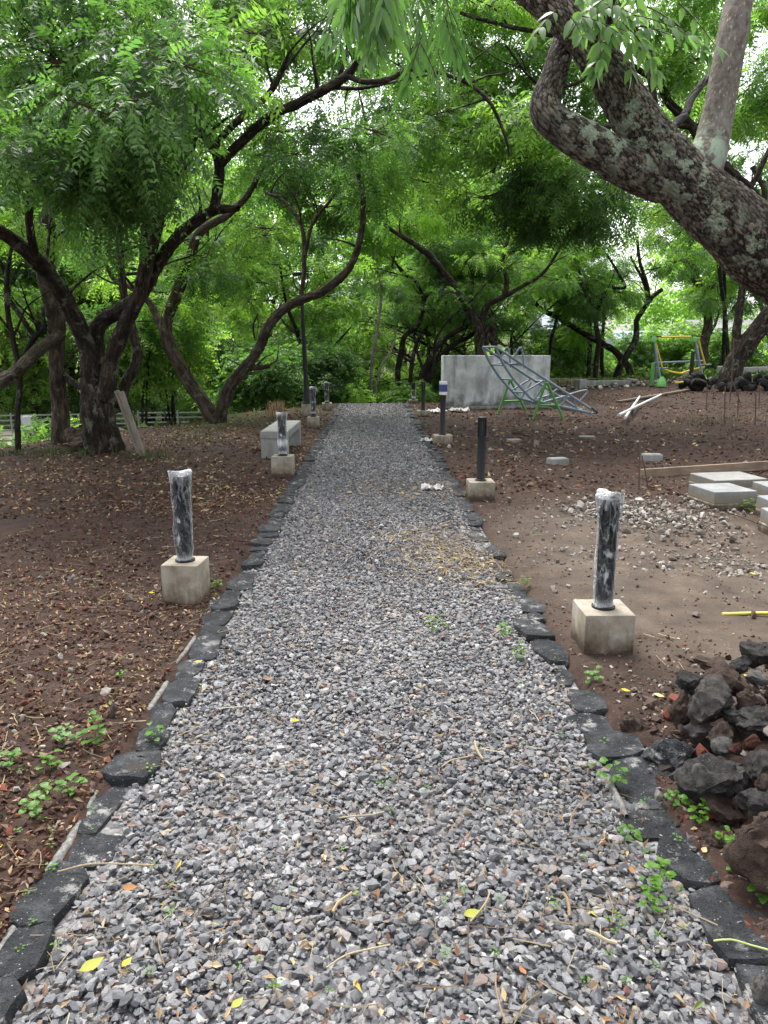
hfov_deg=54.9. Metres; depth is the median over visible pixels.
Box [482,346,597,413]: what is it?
slide frame
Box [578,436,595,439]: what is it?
concrete block
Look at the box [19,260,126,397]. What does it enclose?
tree
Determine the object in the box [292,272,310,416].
street lamp
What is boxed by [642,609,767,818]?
scoria rubble
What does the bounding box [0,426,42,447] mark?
shrub
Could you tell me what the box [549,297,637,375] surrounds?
tree
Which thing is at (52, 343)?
tree
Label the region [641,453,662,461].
concrete block
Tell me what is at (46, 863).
seedling
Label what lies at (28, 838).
leaf litter
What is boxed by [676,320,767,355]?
house
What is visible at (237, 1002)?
fallen leaf
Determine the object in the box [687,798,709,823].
seedling
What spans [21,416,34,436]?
utility cabinet
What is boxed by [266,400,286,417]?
grass tuft
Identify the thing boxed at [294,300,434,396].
tree
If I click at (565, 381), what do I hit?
grass patch
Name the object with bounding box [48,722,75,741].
seedling
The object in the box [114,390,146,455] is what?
plank
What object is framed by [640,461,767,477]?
formwork board
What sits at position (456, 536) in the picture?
straw litter
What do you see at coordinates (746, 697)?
lava rock
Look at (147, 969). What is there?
seedling
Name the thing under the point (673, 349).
shrub
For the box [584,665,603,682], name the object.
seedling
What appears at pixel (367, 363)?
tree
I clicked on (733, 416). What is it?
grass patch
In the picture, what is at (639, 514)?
rubble
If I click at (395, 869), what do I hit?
straw litter
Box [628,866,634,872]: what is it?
fallen leaf
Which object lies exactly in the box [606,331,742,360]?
house
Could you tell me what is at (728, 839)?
seedling
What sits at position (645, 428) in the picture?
rubble
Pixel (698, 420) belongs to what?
grass patch
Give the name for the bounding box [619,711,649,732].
lava rock
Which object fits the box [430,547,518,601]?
straw litter
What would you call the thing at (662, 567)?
straw litter
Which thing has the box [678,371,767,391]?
rock ring
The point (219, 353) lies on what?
shrub
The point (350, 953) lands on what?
stalk
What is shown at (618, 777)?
seedling
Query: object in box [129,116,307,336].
tree
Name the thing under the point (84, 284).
tree
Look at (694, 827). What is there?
leaf litter
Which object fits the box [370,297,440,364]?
tree
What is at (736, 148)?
sky
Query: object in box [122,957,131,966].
fallen leaf
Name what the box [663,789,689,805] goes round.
seedling
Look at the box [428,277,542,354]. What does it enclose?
tree
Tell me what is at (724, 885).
scoria rubble
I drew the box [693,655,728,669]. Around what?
lava rock
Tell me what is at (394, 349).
tree
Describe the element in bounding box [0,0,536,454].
tree
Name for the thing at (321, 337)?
tree
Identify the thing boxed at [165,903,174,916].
seedling
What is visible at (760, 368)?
concrete beam
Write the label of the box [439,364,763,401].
rubble
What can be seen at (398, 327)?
tree
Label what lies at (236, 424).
grass patch
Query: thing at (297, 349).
shrub
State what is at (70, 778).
seedling
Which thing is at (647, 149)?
tree
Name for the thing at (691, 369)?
steel post
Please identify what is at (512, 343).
tree
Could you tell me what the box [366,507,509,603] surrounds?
straw litter
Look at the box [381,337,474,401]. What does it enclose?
shrub
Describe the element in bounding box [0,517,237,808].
leaf litter
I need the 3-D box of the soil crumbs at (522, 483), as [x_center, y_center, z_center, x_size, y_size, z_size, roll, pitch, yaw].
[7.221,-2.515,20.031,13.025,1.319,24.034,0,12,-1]
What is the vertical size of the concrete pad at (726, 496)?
0.280 m
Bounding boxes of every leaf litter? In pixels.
[0,406,332,518]
[0,480,280,927]
[23,442,749,1023]
[406,384,767,495]
[459,478,767,828]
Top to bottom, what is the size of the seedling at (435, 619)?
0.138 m
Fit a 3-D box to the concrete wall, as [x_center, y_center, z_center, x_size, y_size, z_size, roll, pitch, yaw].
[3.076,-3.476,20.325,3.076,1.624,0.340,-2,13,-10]
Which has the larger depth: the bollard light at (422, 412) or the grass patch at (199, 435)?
the bollard light at (422, 412)
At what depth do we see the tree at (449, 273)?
31.15 m
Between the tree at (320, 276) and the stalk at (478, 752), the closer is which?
the stalk at (478, 752)
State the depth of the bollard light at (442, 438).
12.35 m
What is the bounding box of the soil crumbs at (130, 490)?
[0,403,336,519]
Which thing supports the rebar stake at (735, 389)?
on the ground at (674, 600)
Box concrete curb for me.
[550,378,643,381]
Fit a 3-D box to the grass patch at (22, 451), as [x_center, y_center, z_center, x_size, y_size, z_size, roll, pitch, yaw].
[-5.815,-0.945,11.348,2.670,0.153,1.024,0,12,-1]
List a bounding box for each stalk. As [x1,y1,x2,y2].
[57,863,153,871]
[167,742,212,744]
[326,944,390,967]
[331,891,352,912]
[339,811,383,818]
[441,755,473,766]
[470,890,490,921]
[474,740,483,759]
[495,972,507,1023]
[562,891,570,917]
[569,794,589,825]
[585,929,616,944]
[713,938,767,950]
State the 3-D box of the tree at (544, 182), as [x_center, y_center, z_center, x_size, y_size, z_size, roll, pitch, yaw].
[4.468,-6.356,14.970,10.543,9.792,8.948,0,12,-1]
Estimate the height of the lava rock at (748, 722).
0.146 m
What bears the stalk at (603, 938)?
on the gravel at (126, 991)
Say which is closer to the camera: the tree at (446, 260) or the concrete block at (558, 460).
the concrete block at (558, 460)
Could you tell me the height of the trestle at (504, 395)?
0.840 m
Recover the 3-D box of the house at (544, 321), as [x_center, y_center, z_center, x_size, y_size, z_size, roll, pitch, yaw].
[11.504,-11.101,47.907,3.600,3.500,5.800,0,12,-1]
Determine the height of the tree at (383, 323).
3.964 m
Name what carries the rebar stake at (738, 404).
on the ground at (674, 600)
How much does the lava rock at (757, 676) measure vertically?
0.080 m
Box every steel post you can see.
[649,363,654,386]
[689,351,694,374]
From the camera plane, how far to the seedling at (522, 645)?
3.81 m
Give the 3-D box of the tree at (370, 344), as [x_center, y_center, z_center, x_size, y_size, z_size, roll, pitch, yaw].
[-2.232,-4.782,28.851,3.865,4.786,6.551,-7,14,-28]
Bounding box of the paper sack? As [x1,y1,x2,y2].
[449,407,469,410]
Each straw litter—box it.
[0,479,285,893]
[21,457,742,1023]
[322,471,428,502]
[326,517,481,549]
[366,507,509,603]
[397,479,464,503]
[410,534,514,583]
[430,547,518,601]
[456,450,741,830]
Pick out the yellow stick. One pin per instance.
(746, 613)
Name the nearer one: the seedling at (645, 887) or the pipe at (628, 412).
the seedling at (645, 887)
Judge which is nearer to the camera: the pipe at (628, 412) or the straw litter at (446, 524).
the straw litter at (446, 524)
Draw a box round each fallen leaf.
[79,956,104,971]
[121,884,138,889]
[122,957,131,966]
[231,997,242,1007]
[463,909,482,917]
[519,965,526,973]
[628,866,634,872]
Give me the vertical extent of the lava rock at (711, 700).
0.192 m
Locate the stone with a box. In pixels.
[666,564,674,568]
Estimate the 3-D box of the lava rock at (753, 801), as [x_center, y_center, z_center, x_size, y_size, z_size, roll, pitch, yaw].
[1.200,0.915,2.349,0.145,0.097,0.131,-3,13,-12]
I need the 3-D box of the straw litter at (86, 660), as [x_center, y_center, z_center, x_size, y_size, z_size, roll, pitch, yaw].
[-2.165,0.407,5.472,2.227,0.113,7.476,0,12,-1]
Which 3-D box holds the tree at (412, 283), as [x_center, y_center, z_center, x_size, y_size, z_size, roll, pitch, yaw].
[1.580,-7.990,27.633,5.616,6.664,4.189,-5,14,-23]
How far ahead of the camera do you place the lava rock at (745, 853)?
2.11 m
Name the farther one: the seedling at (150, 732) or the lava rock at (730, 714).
the seedling at (150, 732)
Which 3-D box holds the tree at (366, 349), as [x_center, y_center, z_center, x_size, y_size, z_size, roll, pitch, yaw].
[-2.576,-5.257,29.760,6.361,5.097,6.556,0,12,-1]
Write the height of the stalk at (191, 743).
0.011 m
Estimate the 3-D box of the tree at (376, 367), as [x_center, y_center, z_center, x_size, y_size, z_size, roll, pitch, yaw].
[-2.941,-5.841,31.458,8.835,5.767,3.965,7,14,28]
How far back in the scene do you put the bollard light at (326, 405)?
18.91 m
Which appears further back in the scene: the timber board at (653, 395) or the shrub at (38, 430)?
the timber board at (653, 395)
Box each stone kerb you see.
[0,403,343,1023]
[402,403,767,1023]
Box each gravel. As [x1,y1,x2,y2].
[12,567,754,1023]
[247,476,496,571]
[306,402,444,477]
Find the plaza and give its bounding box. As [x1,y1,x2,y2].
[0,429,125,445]
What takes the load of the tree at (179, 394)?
on the ground at (674, 600)
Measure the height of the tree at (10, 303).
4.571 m
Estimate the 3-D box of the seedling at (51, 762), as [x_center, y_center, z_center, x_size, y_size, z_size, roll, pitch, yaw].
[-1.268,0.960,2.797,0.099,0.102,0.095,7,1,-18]
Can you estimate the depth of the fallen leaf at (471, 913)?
2.08 m
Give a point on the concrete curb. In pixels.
(551, 380)
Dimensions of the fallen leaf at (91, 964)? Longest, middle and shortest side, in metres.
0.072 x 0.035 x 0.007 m
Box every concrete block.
[506,439,521,442]
[546,457,568,465]
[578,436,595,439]
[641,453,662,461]
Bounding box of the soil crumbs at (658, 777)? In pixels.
[461,479,767,855]
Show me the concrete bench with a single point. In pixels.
(269, 436)
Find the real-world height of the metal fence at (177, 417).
1.250 m
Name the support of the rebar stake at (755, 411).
on the ground at (674, 600)
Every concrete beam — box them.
[574,379,637,388]
[716,366,767,372]
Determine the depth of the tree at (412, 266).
27.07 m
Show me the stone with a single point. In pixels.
(670, 566)
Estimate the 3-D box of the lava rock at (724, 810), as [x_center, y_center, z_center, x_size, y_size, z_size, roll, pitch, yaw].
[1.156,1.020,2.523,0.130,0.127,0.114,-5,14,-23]
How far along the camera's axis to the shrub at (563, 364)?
34.94 m
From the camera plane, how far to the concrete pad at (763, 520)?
6.61 m
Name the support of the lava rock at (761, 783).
on the lava rock at (753, 801)
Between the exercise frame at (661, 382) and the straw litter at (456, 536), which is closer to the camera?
the straw litter at (456, 536)
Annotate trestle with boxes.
[497,380,526,413]
[532,382,564,419]
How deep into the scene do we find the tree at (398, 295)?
23.96 m
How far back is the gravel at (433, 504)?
6.72 m
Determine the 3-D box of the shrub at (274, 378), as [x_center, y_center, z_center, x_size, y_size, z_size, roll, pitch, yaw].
[-3.561,-3.379,20.628,3.197,2.821,3.057,0,12,-1]
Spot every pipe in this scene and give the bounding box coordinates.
[617,394,661,415]
[624,396,640,418]
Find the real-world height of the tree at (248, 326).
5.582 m
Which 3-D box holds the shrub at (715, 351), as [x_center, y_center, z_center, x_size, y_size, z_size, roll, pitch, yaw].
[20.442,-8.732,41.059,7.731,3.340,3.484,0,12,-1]
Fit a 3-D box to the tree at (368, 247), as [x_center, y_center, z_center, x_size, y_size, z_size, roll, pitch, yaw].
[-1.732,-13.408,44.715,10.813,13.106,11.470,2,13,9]
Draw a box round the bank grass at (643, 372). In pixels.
[551,365,767,384]
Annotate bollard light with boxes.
[161,469,210,604]
[271,412,294,477]
[307,386,319,428]
[322,381,331,409]
[409,383,417,402]
[417,381,428,416]
[432,381,452,444]
[466,416,494,500]
[571,488,635,653]
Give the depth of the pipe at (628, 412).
18.54 m
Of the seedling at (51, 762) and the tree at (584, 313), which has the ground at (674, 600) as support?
the tree at (584, 313)
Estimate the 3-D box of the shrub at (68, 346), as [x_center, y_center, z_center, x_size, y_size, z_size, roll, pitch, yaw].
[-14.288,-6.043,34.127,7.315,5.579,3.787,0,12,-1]
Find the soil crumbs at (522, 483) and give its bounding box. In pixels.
[413,379,767,497]
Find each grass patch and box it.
[0,445,85,458]
[20,443,124,456]
[120,430,258,446]
[202,420,258,428]
[549,376,594,387]
[629,417,760,428]
[671,409,767,421]
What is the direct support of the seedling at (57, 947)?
on the gravel at (126, 991)
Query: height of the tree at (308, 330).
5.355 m
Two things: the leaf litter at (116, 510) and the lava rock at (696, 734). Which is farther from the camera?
the leaf litter at (116, 510)
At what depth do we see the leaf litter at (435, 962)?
2.06 m
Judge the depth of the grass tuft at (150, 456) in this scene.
11.05 m
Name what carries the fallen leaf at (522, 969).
on the gravel at (126, 991)
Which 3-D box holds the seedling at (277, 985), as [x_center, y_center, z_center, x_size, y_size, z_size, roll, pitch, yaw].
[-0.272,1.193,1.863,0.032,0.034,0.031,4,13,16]
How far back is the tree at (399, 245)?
41.02 m
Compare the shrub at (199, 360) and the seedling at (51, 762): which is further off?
the shrub at (199, 360)
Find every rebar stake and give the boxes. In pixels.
[638,430,640,489]
[641,456,647,487]
[724,386,725,426]
[729,338,734,401]
[730,376,740,404]
[737,389,738,418]
[754,394,756,424]
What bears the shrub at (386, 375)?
on the ground at (674, 600)
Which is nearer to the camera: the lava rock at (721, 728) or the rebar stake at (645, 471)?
the lava rock at (721, 728)
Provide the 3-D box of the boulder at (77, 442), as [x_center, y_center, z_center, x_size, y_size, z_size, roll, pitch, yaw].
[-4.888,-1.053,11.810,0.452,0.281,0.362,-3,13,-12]
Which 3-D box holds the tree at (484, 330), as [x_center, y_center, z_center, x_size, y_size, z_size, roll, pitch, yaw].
[3.312,-8.556,25.733,8.674,8.716,6.629,-2,13,-11]
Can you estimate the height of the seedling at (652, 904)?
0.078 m
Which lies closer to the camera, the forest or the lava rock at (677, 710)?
the lava rock at (677, 710)
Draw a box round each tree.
[0,0,222,444]
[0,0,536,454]
[0,176,131,401]
[0,185,104,449]
[0,189,106,426]
[0,274,94,402]
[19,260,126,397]
[46,3,439,423]
[55,251,200,421]
[66,215,236,421]
[76,159,288,324]
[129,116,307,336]
[160,152,390,352]
[161,377,208,396]
[174,199,300,322]
[210,293,290,347]
[248,306,373,352]
[271,184,414,377]
[271,285,395,368]
[274,312,354,342]
[274,333,413,388]
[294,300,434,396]
[311,325,405,388]
[313,0,767,305]
[314,252,384,371]
[328,320,396,396]
[334,195,498,375]
[338,305,460,369]
[339,290,509,354]
[340,277,456,354]
[344,0,767,265]
[347,245,418,401]
[356,269,587,354]
[357,148,589,354]
[362,244,545,391]
[365,206,505,388]
[367,231,524,390]
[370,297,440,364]
[382,300,523,348]
[386,237,521,354]
[387,144,547,350]
[390,168,552,354]
[404,267,488,384]
[405,250,510,351]
[416,269,511,353]
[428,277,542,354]
[449,254,573,354]
[510,205,633,375]
[525,232,652,377]
[542,266,612,376]
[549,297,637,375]
[579,182,715,377]
[652,207,736,365]
[664,36,767,388]
[670,235,766,365]
[680,272,758,339]
[733,163,767,337]
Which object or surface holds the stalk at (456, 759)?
on the gravel at (126, 991)
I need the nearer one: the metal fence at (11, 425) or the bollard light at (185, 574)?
the bollard light at (185, 574)
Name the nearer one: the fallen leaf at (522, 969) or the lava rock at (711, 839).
the fallen leaf at (522, 969)
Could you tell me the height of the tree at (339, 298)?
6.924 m
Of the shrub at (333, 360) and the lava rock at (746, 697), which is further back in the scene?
the shrub at (333, 360)
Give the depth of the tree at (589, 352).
33.41 m
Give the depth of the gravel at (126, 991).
2.43 m
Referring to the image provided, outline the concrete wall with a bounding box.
[441,355,550,408]
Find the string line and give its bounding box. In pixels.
[641,478,766,526]
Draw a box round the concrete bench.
[260,420,300,457]
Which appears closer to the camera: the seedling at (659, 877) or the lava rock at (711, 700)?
the seedling at (659, 877)
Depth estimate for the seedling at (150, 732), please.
3.03 m
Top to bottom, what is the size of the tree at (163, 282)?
12.327 m
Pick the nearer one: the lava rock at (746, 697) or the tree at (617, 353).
the lava rock at (746, 697)
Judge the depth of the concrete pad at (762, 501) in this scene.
7.17 m
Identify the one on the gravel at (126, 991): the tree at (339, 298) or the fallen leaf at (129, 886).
the fallen leaf at (129, 886)
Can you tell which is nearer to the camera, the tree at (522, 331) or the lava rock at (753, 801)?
the lava rock at (753, 801)
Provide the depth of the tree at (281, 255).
41.64 m
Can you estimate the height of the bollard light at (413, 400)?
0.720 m
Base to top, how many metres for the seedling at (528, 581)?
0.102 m
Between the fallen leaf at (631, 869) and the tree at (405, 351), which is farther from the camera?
the tree at (405, 351)
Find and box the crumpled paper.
[421,483,443,489]
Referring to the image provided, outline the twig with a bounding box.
[156,440,161,480]
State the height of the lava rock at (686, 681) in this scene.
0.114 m
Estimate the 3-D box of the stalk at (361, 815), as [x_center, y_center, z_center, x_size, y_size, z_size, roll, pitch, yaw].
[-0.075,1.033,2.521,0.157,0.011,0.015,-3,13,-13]
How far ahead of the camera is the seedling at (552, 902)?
2.13 m
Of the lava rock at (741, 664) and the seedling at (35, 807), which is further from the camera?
the lava rock at (741, 664)
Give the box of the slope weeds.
[118,400,371,429]
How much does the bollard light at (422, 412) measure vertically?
0.935 m
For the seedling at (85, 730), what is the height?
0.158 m
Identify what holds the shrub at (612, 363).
on the ground at (674, 600)
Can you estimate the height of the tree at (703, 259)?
9.820 m
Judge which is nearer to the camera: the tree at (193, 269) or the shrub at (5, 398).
the tree at (193, 269)
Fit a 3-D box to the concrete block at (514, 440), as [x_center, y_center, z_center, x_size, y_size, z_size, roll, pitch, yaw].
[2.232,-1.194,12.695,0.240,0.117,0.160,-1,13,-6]
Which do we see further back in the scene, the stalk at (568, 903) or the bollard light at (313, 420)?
the bollard light at (313, 420)
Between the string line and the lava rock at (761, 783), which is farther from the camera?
the string line
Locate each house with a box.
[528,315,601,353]
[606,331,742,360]
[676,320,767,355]
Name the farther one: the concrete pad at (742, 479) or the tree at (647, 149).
the concrete pad at (742, 479)
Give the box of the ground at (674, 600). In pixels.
[0,338,767,965]
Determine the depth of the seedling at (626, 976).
1.87 m
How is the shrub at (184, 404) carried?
on the ground at (674, 600)
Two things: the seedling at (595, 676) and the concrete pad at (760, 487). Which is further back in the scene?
the concrete pad at (760, 487)
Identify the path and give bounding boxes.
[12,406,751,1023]
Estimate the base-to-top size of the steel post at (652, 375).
0.979 m
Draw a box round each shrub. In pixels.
[0,320,139,427]
[0,347,79,428]
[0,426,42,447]
[8,411,79,445]
[71,295,184,428]
[128,283,233,425]
[129,377,216,425]
[176,320,256,412]
[203,339,310,413]
[233,335,340,410]
[287,340,378,404]
[343,366,392,402]
[376,379,439,402]
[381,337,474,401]
[505,318,599,377]
[542,338,630,371]
[604,319,730,367]
[682,324,767,368]
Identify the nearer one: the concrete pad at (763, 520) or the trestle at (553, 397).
the concrete pad at (763, 520)
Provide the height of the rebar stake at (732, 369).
1.925 m
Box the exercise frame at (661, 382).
[650,335,711,386]
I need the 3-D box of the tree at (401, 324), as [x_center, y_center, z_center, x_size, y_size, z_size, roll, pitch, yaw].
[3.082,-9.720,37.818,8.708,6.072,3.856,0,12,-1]
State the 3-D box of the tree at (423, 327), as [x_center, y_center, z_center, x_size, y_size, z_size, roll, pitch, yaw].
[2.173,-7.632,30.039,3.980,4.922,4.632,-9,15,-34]
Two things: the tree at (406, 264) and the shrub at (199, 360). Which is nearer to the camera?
the shrub at (199, 360)
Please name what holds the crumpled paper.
on the gravel at (433, 504)
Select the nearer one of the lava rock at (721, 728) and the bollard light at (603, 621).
the lava rock at (721, 728)
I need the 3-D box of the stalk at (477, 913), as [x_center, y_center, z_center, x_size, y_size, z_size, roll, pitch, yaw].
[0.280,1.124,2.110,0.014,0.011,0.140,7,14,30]
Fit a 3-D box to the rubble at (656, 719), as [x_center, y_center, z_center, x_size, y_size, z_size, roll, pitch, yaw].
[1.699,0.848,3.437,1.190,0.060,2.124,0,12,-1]
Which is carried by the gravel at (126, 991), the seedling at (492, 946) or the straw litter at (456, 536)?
the seedling at (492, 946)
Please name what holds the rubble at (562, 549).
on the ground at (674, 600)
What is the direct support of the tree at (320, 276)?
on the ground at (674, 600)
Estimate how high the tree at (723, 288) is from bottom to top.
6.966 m
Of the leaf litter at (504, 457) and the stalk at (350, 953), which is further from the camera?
the leaf litter at (504, 457)
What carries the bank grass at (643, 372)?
on the ground at (674, 600)
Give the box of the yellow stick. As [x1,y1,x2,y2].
[721,611,767,614]
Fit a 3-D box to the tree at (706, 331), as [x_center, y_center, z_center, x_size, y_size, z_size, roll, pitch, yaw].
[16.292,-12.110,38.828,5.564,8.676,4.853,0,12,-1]
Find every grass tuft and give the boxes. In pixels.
[124,447,180,459]
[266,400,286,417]
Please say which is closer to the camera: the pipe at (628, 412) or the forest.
the pipe at (628, 412)
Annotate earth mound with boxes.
[688,704,767,823]
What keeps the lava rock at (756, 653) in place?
on the lava rock at (741, 664)
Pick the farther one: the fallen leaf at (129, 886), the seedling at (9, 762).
the seedling at (9, 762)
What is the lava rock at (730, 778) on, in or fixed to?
on the ground at (674, 600)
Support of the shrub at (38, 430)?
on the ground at (674, 600)
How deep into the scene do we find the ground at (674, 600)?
5.91 m
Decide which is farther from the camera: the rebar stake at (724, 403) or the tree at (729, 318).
the tree at (729, 318)
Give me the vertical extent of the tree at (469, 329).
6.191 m
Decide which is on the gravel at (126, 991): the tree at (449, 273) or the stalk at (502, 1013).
the stalk at (502, 1013)
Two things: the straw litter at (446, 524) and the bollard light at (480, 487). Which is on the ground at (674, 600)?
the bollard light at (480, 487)
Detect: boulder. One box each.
[62,437,84,452]
[64,426,81,442]
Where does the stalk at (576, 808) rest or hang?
on the gravel at (126, 991)
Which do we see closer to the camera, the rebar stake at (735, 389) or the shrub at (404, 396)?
the rebar stake at (735, 389)
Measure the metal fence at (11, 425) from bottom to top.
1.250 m
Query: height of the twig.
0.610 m
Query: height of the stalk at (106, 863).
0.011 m
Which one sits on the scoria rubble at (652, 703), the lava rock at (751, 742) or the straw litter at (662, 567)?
the lava rock at (751, 742)
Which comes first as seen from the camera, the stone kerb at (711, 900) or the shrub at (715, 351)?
the stone kerb at (711, 900)
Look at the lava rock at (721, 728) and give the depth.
2.75 m
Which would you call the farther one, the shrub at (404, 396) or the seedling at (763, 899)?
the shrub at (404, 396)
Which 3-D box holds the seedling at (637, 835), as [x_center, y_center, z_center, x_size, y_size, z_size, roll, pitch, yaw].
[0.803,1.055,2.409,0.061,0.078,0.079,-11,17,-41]
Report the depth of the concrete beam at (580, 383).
29.32 m
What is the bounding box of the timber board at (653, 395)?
[616,389,690,401]
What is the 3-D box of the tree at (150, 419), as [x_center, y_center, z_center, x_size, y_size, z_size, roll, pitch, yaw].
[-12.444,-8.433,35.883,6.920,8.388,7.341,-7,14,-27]
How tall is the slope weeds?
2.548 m
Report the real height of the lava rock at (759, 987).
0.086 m
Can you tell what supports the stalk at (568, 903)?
on the gravel at (126, 991)
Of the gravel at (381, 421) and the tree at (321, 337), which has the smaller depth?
the gravel at (381, 421)
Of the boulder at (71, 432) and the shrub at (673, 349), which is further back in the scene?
the shrub at (673, 349)
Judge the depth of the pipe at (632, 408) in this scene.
18.33 m
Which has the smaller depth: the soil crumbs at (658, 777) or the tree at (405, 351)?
the soil crumbs at (658, 777)
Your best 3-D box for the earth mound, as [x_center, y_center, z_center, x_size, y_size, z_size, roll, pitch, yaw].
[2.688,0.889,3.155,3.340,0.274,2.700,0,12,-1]
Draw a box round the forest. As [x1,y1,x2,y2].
[4,235,767,385]
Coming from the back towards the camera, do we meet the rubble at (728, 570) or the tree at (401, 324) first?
the tree at (401, 324)
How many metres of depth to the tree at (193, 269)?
16.21 m
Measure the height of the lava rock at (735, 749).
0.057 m
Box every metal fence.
[0,411,133,443]
[137,410,237,427]
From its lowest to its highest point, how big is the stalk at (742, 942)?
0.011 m
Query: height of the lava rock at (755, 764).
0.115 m
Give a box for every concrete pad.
[687,483,756,510]
[688,471,767,488]
[752,481,767,499]
[754,495,767,516]
[758,507,767,534]
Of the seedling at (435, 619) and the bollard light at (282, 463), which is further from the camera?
the bollard light at (282, 463)
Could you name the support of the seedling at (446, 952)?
on the gravel at (126, 991)
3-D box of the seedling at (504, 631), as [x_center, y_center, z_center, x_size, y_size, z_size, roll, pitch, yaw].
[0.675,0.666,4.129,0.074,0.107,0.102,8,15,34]
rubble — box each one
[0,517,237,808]
[253,404,760,515]
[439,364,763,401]
[492,495,741,610]
[505,482,765,557]
[518,533,767,599]
[604,614,767,746]
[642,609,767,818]
[654,775,767,965]
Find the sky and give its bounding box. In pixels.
[1,0,767,345]
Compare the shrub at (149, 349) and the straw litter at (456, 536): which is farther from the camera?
the shrub at (149, 349)
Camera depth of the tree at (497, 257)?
24.06 m
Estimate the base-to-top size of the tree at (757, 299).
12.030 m
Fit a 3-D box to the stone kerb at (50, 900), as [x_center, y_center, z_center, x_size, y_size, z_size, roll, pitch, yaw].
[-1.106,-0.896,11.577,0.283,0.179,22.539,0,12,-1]
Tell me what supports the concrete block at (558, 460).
on the ground at (674, 600)
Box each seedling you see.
[0,747,21,765]
[18,782,51,816]
[36,749,62,770]
[45,862,57,871]
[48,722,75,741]
[50,942,62,950]
[53,772,87,795]
[75,710,105,746]
[142,965,152,978]
[144,721,163,740]
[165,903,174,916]
[268,978,282,991]
[425,614,447,633]
[440,944,451,957]
[489,945,499,958]
[497,622,511,634]
[511,642,524,657]
[518,576,531,589]
[549,896,561,908]
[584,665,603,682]
[596,757,628,783]
[617,822,642,843]
[622,975,630,984]
[638,875,661,894]
[638,892,667,914]
[644,857,676,881]
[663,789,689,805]
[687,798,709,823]
[715,825,734,844]
[747,882,767,903]
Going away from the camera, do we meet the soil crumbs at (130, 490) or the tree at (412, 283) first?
the soil crumbs at (130, 490)
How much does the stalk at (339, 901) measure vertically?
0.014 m
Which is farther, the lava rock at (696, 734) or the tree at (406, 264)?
the tree at (406, 264)
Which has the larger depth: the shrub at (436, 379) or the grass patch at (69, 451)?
the shrub at (436, 379)
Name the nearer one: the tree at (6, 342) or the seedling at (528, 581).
the seedling at (528, 581)
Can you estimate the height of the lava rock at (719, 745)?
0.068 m
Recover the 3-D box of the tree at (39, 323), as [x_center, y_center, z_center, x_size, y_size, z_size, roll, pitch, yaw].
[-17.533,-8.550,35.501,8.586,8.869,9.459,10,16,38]
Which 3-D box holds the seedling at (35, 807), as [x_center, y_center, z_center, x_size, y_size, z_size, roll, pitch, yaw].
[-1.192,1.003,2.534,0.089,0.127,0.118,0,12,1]
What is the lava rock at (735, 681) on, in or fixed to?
on the scoria rubble at (652, 703)
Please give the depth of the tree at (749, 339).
25.44 m
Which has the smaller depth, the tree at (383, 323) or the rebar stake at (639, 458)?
the rebar stake at (639, 458)
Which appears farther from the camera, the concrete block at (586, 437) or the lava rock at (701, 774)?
the concrete block at (586, 437)
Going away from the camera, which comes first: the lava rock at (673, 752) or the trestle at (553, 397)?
the lava rock at (673, 752)
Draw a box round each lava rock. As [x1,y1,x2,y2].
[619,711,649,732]
[640,737,696,768]
[668,690,690,728]
[673,752,752,806]
[675,669,703,696]
[681,721,713,750]
[686,673,734,723]
[691,763,713,788]
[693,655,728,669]
[701,793,746,824]
[702,833,723,848]
[703,663,754,695]
[706,721,732,740]
[710,736,732,755]
[719,705,767,739]
[722,709,738,727]
[722,811,767,894]
[727,742,742,755]
[729,655,751,673]
[735,688,761,708]
[735,788,767,817]
[739,639,767,667]
[742,734,759,750]
[743,749,767,780]
[744,668,767,685]
[750,973,767,1004]
[754,773,767,791]
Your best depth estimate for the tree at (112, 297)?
32.78 m

